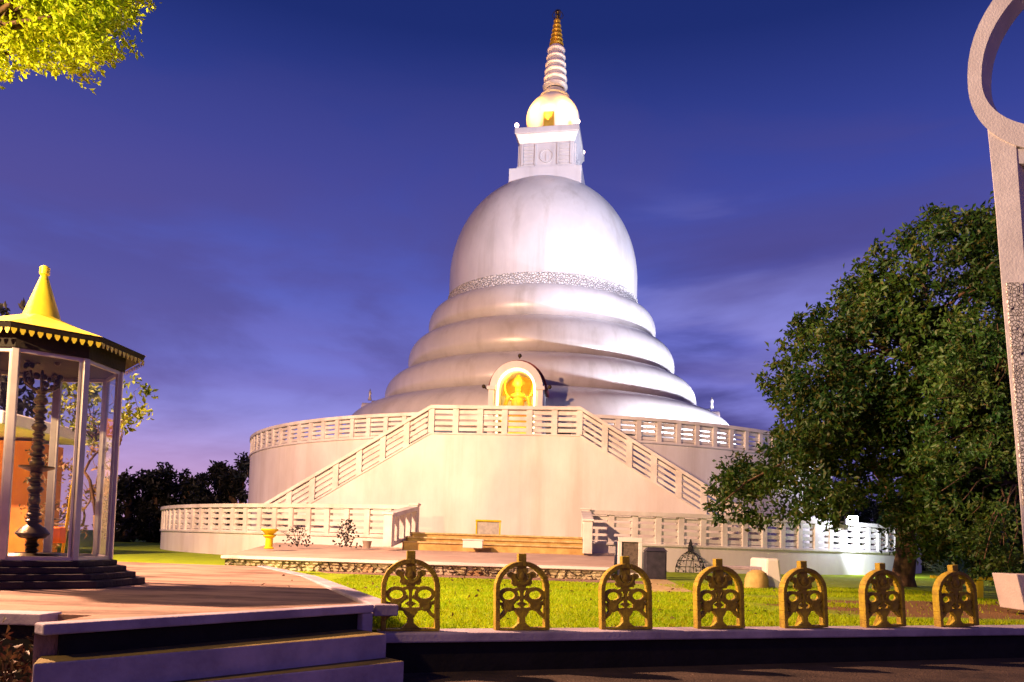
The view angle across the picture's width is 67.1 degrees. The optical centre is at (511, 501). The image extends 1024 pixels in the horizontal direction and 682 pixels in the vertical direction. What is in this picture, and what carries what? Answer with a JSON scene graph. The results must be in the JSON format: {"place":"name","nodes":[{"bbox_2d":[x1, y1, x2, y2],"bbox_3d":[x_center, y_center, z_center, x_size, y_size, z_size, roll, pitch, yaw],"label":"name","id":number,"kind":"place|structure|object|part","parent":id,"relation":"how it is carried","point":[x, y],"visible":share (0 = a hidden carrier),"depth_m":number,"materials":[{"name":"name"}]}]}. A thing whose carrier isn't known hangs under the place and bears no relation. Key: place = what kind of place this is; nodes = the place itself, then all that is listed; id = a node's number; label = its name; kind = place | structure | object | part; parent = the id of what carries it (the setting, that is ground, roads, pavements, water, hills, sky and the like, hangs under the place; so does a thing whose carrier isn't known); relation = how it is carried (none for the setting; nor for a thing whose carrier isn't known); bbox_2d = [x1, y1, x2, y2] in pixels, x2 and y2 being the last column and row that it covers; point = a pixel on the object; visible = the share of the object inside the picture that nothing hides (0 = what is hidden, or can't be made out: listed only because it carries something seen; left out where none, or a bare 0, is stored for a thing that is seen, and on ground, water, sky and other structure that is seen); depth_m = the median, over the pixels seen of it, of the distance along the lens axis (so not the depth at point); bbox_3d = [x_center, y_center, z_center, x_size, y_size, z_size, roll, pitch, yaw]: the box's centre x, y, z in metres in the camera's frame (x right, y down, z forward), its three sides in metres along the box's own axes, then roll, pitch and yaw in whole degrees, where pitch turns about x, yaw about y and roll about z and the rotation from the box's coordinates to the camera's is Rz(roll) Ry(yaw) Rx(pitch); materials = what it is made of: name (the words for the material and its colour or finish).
{"place":"outdoors","nodes":[
{"label":"outdoors","id":0,"kind":"place"},
{"bbox_2d":[0,410,96,551],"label":"temple hall","id":1,"kind":"structure","parent":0,"point":[24,436],"depth_m":22.45,"materials":[{"name":"orange paint"}]},
{"bbox_2d":[0,265,145,589],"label":"glass lamp house","id":2,"kind":"structure","parent":0,"point":[38,330],"depth_m":8.16,"materials":[{"name":"glass"}]},
{"bbox_2d":[0,347,11,526],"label":"window frame","id":3,"kind":"structure","parent":2,"relation":"in","point":[2,349],"depth_m":7.75,"materials":[{"name":"metal"}]},
{"bbox_2d":[0,371,51,390],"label":"window frame","id":4,"kind":"structure","parent":2,"relation":"in","point":[1,372],"depth_m":9.01,"materials":[{"name":"metal"}]},
{"bbox_2d":[8,360,63,556],"bbox_3d":[-5.177,-0.468,8.428,0.600,2.177,0.600,2,-3,0],"label":"oil lamp","id":5,"kind":"object","parent":2,"relation":"on","point":[32,531],"visible":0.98,"depth_m":8.38,"materials":[{"name":"brown metal"}]},
{"bbox_2d":[7,348,83,560],"bbox_3d":[-4.796,-0.463,7.951,0.578,2.140,0.035,4,-4,-40],"label":"window frame","id":6,"kind":"structure","parent":2,"relation":"in","point":[22,350],"depth_m":8.08,"materials":[{"name":"metal"}]},
{"bbox_2d":[49,379,102,556],"bbox_3d":[-5.231,-0.407,9.281,0.578,2.140,0.035,2,-3,4],"label":"window frame","id":7,"kind":"structure","parent":2,"relation":"in","point":[64,380],"depth_m":9.30,"materials":[{"name":"metal"}]},
{"bbox_2d":[78,360,120,560],"bbox_3d":[-4.534,-0.428,8.467,0.035,2.140,0.578,2,-3,4],"label":"window frame","id":8,"kind":"structure","parent":2,"relation":"in","point":[106,557],"depth_m":8.70,"materials":[{"name":"metal"}]},
{"bbox_2d":[95,374,115,555],"bbox_3d":[-4.714,-0.405,9.018,0.035,2.140,0.578,4,-4,-40],"label":"window frame","id":9,"kind":"structure","parent":2,"relation":"in","point":[113,377],"depth_m":9.20,"materials":[{"name":"metal"}]},
{"bbox_2d":[0,562,359,681],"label":"path","id":10,"kind":"structure","parent":0,"point":[168,589],"depth_m":7.34,"materials":[{"name":"beige concrete"}]},
{"bbox_2d":[53,481,71,552],"bbox_3d":[-6.151,0.236,10.533,0.292,1.454,0.162,2,-3,0],"label":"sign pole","id":11,"kind":"object","parent":10,"relation":"on","point":[59,534],"visible":0.51,"depth_m":10.54,"materials":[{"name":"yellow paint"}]},
{"bbox_2d":[258,566,308,575],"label":"kerb","id":12,"kind":"structure","parent":10,"relation":"on","point":[285,571],"depth_m":12.93,"materials":[{"name":"white concrete"}]},
{"bbox_2d":[301,575,397,615],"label":"kerb","id":13,"kind":"structure","parent":10,"relation":"on","point":[386,609],"depth_m":7.81,"materials":[{"name":"white concrete"}]},
{"bbox_2d":[317,571,643,583],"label":"path","id":14,"kind":"structure","parent":0,"point":[539,579],"depth_m":17.78,"materials":[{"name":"beige concrete"}]},
{"bbox_2d":[0,0,1023,529],"label":"sky","id":15,"kind":"structure","parent":0,"point":[268,206],"materials":[{"name":"blue"}]},
{"bbox_2d":[52,530,1023,631],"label":"lawn","id":16,"kind":"structure","parent":0,"point":[142,551],"depth_m":17.49,"materials":[{"name":"green plant"}]},
{"bbox_2d":[0,297,47,417],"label":"dark tree","id":17,"kind":"object","parent":16,"relation":"on","point":[23,405],"visible":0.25,"depth_m":26.28,"materials":[{"name":"green plant"}]},
{"bbox_2d":[19,444,110,548],"bbox_3d":[-9.847,0.091,17.019,2.543,2.992,1.383,0,-3,24],"label":"shrub","id":18,"kind":"object","parent":16,"relation":"on","point":[63,466],"visible":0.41,"depth_m":17.06,"materials":[{"name":"green plant"}]},
{"bbox_2d":[0,0,161,94],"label":"overhanging tree","id":19,"kind":"object","parent":16,"relation":"on","point":[78,31],"visible":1,"depth_m":8.17,"materials":[{"name":"yellow plant"}]},
{"bbox_2d":[46,373,158,552],"bbox_3d":[-8.026,-0.485,14.966,2.213,4.040,1.569,0,-3,23],"label":"tree","id":20,"kind":"object","parent":16,"relation":"on","point":[93,432],"visible":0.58,"depth_m":15.05,"materials":[{"name":"green plant"}]},
{"bbox_2d":[91,475,153,541],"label":"skyline tree","id":21,"kind":"object","parent":16,"relation":"on","point":[127,490],"visible":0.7,"depth_m":54.25,"materials":[{"name":"green plant"}]},
{"bbox_2d":[118,461,183,542],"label":"skyline tree","id":22,"kind":"object","parent":16,"relation":"on","point":[153,481],"visible":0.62,"depth_m":55.28,"materials":[{"name":"green plant"}]},
{"bbox_2d":[149,468,202,504],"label":"skyline tree","id":23,"kind":"object","parent":16,"relation":"on","point":[186,476],"visible":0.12,"depth_m":56.56,"materials":[{"name":"green plant"}]},
{"bbox_2d":[178,472,219,524],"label":"skyline tree","id":24,"kind":"object","parent":16,"relation":"on","point":[198,492],"visible":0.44,"depth_m":52.62,"materials":[{"name":"green plant"}]},
{"bbox_2d":[194,461,243,525],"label":"skyline tree","id":25,"kind":"object","parent":16,"relation":"on","point":[220,497],"visible":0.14,"depth_m":57.71,"materials":[{"name":"green plant"}]},
{"bbox_2d":[207,452,249,529],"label":"skyline tree","id":26,"kind":"object","parent":16,"relation":"on","point":[233,488],"visible":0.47,"depth_m":56.44,"materials":[{"name":"green plant"}]},
{"bbox_2d":[221,542,614,579],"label":"stone platform","id":27,"kind":"structure","parent":16,"relation":"on","point":[371,559],"depth_m":18.76,"materials":[{"name":"white stone"}]},
{"bbox_2d":[261,529,277,548],"bbox_3d":[-6.743,1.047,21.464,0.460,0.560,0.460,2,-3,0],"label":"pedestal","id":28,"kind":"object","parent":27,"relation":"on","point":[269,535],"visible":1,"depth_m":21.36,"materials":[{"name":"yellow paint"}]},
{"bbox_2d":[279,526,313,546],"bbox_3d":[-6.444,1.056,23.191,0.971,0.657,0.957,2,-3,0],"label":"shrub","id":29,"kind":"object","parent":27,"relation":"on","point":[298,539],"visible":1,"depth_m":23.15,"materials":[{"name":"black"}]},
{"bbox_2d":[332,519,361,547],"bbox_3d":[-5.021,0.975,23.546,0.798,0.884,0.866,4,-4,-35],"label":"shrub","id":30,"kind":"object","parent":27,"relation":"on","point":[342,533],"visible":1,"depth_m":23.47,"materials":[{"name":"black"}]},
{"bbox_2d":[363,541,371,547],"bbox_3d":[-4.418,1.319,23.556,0.312,0.220,0.320,2,-3,0],"label":"flower pot","id":31,"kind":"object","parent":27,"relation":"on","point":[366,544],"visible":1,"depth_m":23.45,"materials":[{"name":"brown"}]},
{"bbox_2d":[462,539,483,547],"bbox_3d":[-1.194,1.299,23.663,0.660,0.270,0.420,2,-3,0],"label":"donation box","id":32,"kind":"object","parent":27,"relation":"on","point":[472,543],"visible":1,"depth_m":23.48,"materials":[{"name":"white"}]},
{"bbox_2d":[401,532,583,554],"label":"terrace steps","id":33,"kind":"structure","parent":27,"relation":"on","point":[498,543],"depth_m":24.38,"materials":[{"name":"yellow stone"}]},
{"bbox_2d":[382,503,420,546],"bbox_3d":[-3.535,0.732,24.889,0.360,1.465,2.993,1,-3,9],"label":"stair railing","id":34,"kind":"object","parent":33,"relation":"on","point":[400,525],"visible":0.89,"depth_m":24.43,"materials":[{"name":"white paint"}]},
{"bbox_2d":[580,508,593,553],"bbox_3d":[2.364,0.905,24.504,0.360,1.485,2.591,2,-3,3],"label":"stair railing","id":35,"kind":"object","parent":33,"relation":"on","point":[587,521],"visible":0.93,"depth_m":23.25,"materials":[{"name":"white paint"}]},
{"bbox_2d":[160,503,921,574],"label":"round terrace","id":36,"kind":"structure","parent":16,"relation":"on","point":[182,530],"depth_m":27.62,"materials":[{"name":"white paint"}]},
{"bbox_2d":[475,519,500,534],"bbox_3d":[-0.816,0.973,26.584,0.880,0.650,0.500,2,-3,0],"label":"sign","id":37,"kind":"object","parent":36,"relation":"on","point":[488,526],"visible":0.77,"depth_m":26.38,"materials":[{"name":"yellow paint"}]},
{"bbox_2d":[265,405,757,545],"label":"staircase","id":38,"kind":"structure","parent":36,"relation":"on","point":[529,482],"depth_m":28.70,"materials":[{"name":"white paint"}]},
{"bbox_2d":[248,412,831,547],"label":"round platform","id":39,"kind":"structure","parent":36,"relation":"on","point":[279,463],"depth_m":32.04,"materials":[{"name":"white paint"}]},
{"bbox_2d":[344,9,735,444],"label":"stupa","id":40,"kind":"object","parent":39,"relation":"on","point":[540,306],"visible":0.82,"depth_m":40.79,"materials":[{"name":"white paint"}]},
{"bbox_2d":[543,111,554,125],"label":"bulb door","id":41,"kind":"structure","parent":40,"relation":"in","point":[548,120],"depth_m":45.44,"materials":[{"name":"gold metal"}]},
{"bbox_2d":[842,516,857,524],"bbox_3d":[12.345,0.715,28.401,0.420,0.320,0.750,2,-3,0],"label":"floodlight","id":42,"kind":"object","parent":36,"relation":"attached to","point":[854,521],"visible":0.86,"depth_m":28.03,"materials":[{"name":"metal"}]},
{"bbox_2d":[230,574,1009,622],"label":"fallen leaves","id":43,"kind":"object","parent":16,"relation":"on","point":[476,595],"visible":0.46,"depth_m":12.35,"materials":[{"name":"brown plant"}]},
{"bbox_2d":[617,537,642,577],"bbox_3d":[3.117,1.490,20.452,0.640,1.060,0.130,2,-3,0],"label":"notice board","id":44,"kind":"object","parent":16,"relation":"on","point":[631,547],"visible":0.65,"depth_m":20.42,"materials":[{"name":"stone"}]},
{"bbox_2d":[329,574,1023,628],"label":"grass","id":45,"kind":"structure","parent":16,"relation":"on","point":[566,605],"depth_m":10.66,"materials":[{"name":"green plant"}]},
{"bbox_2d":[675,539,705,572],"bbox_3d":[5.993,1.851,25.967,1.030,1.152,1.027,2,-3,0],"label":"wire ornament","id":46,"kind":"object","parent":16,"relation":"on","point":[694,553],"visible":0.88,"depth_m":25.77,"materials":[{"name":"black metal"}]},
{"bbox_2d":[723,565,761,585],"bbox_3d":[5.207,1.697,17.444,1.150,0.460,0.420,2,-3,0],"label":"stone bench","id":47,"kind":"object","parent":16,"relation":"on","point":[742,568],"visible":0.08,"depth_m":17.25,"materials":[{"name":"white stone"}]},
{"bbox_2d":[744,570,768,588],"bbox_3d":[5.332,1.695,16.843,0.520,0.410,0.520,2,-3,0],"label":"stone bollard","id":48,"kind":"object","parent":16,"relation":"on","point":[758,579],"visible":0.94,"depth_m":16.65,"materials":[{"name":"beige stone"}]},
{"bbox_2d":[750,557,780,588],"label":"stone block","id":49,"kind":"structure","parent":16,"relation":"on","point":[770,568],"depth_m":17.00,"materials":[{"name":"white stone"}]},
{"bbox_2d":[701,191,1023,586],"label":"broadleaf tree","id":50,"kind":"object","parent":16,"relation":"on","point":[857,416],"visible":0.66,"depth_m":15.25,"materials":[{"name":"green plant"}]},
{"bbox_2d":[832,491,901,549],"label":"dark tree","id":51,"kind":"object","parent":16,"relation":"on","point":[867,515],"visible":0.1,"depth_m":48.95,"materials":[{"name":"green plant"}]},
{"bbox_2d":[871,514,969,571],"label":"dark tree","id":52,"kind":"object","parent":16,"relation":"on","point":[923,559],"visible":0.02,"depth_m":40.27,"materials":[{"name":"green plant"}]},
{"bbox_2d":[921,551,969,579],"bbox_3d":[11.952,1.584,20.962,1.608,1.472,1.794,1,-3,15],"label":"spiky plant","id":53,"kind":"object","parent":16,"relation":"on","point":[946,563],"visible":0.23,"depth_m":20.88,"materials":[{"name":"green plant"}]},
{"bbox_2d":[898,300,1023,585],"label":"broadleaf tree","id":54,"kind":"object","parent":16,"relation":"on","point":[1009,557],"visible":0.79,"depth_m":13.29,"materials":[{"name":"green plant"}]},
{"bbox_2d":[930,575,993,597],"bbox_3d":[9.153,1.744,15.722,1.132,0.430,0.300,2,-3,4],"label":"garden bench","id":55,"kind":"object","parent":16,"relation":"on","point":[979,583],"visible":0.5,"depth_m":15.61,"materials":[{"name":"yellow paint"}]},
{"bbox_2d":[967,0,1023,610],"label":"ornamental gate","id":56,"kind":"structure","parent":16,"relation":"on","point":[1005,134],"depth_m":11.69,"materials":[{"name":"stone"}]},
{"bbox_2d":[650,579,690,592],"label":"path","id":57,"kind":"structure","parent":0,"point":[656,585],"depth_m":16.10,"materials":[{"name":"beige concrete"}]},
{"bbox_2d":[643,547,667,579],"bbox_3d":[3.654,1.590,19.750,0.560,0.820,0.440,2,-3,0],"label":"stone monument","id":58,"kind":"object","parent":57,"relation":"on","point":[655,563],"visible":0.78,"depth_m":19.54,"materials":[{"name":"grey stone"}]},
{"bbox_3d":[3.652,1.629,19.543,0.440,0.600,0.012,2,-3,0],"label":"door","id":59,"kind":"part","parent":58,"relation":"part of","materials":[{"name":"metal"}]},
{"bbox_2d":[403,658,1023,681],"bbox_3d":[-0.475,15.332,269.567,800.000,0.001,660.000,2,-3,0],"label":"ground","id":60,"kind":"structure","parent":0,"point":[986,670],"depth_m":7.55,"materials":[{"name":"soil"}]},
{"bbox_2d":[0,616,33,681],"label":"plant","id":61,"kind":"object","parent":60,"relation":"on","point":[19,666],"visible":0.77,"depth_m":4.99,"materials":[{"name":"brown plant"}]},
{"bbox_2d":[0,610,61,681],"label":"wall","id":62,"kind":"structure","parent":60,"relation":"on","point":[21,624],"depth_m":5.35,"materials":[{"name":"white concrete"}]},
{"bbox_2d":[32,604,403,681],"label":"steps","id":63,"kind":"structure","parent":60,"relation":"on","point":[337,643],"depth_m":5.56,"materials":[{"name":"grey concrete"}]},
{"bbox_2d":[376,625,1023,672],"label":"wall","id":64,"kind":"structure","parent":60,"relation":"on","point":[466,649],"depth_m":7.87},
{"bbox_2d":[380,551,439,630],"bbox_3d":[-0.944,0.826,7.166,0.535,0.735,0.210,1,-3,-12],"label":"fence panel","id":65,"kind":"object","parent":64,"relation":"on","point":[412,580],"visible":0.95,"depth_m":7.08,"materials":[{"name":"yellow paint"}]},
{"bbox_2d":[493,553,549,630],"bbox_3d":[0.081,0.876,7.510,0.535,0.735,0.210,1,-3,-13],"label":"fence panel","id":66,"kind":"object","parent":64,"relation":"on","point":[523,576],"visible":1,"depth_m":7.43,"materials":[{"name":"yellow paint"}]},
{"bbox_2d":[598,556,652,629],"bbox_3d":[1.135,0.927,7.865,0.535,0.735,0.210,0,-3,-11],"label":"fence panel","id":67,"kind":"object","parent":64,"relation":"on","point":[624,579],"visible":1,"depth_m":7.78,"materials":[{"name":"yellow paint"}]},
{"bbox_2d":[693,559,744,628],"bbox_3d":[2.171,0.978,8.213,0.535,0.735,0.210,0,-3,-11],"label":"ornamental panel","id":68,"kind":"object","parent":64,"relation":"on","point":[717,580],"visible":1,"depth_m":8.13,"materials":[{"name":"yellow paint"}]},
{"bbox_2d":[778,561,828,627],"bbox_3d":[3.191,1.028,8.556,0.535,0.735,0.210,-1,-2,-13],"label":"ornamental panel","id":69,"kind":"object","parent":64,"relation":"on","point":[802,585],"visible":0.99,"depth_m":8.48,"materials":[{"name":"yellow paint"}]},
{"bbox_2d":[858,563,905,627],"bbox_3d":[4.224,1.078,8.903,0.535,0.735,0.210,-2,-2,-14],"label":"ornamental panel","id":70,"kind":"object","parent":64,"relation":"on","point":[880,583],"visible":1,"depth_m":8.82,"materials":[{"name":"yellow paint"}]},
{"bbox_2d":[932,565,978,626],"bbox_3d":[5.262,1.129,9.253,0.535,0.735,0.210,-3,-2,-12],"label":"ornamental panel","id":71,"kind":"object","parent":64,"relation":"on","point":[953,583],"visible":0.96,"depth_m":9.18,"materials":[{"name":"yellow paint"}]}
]}

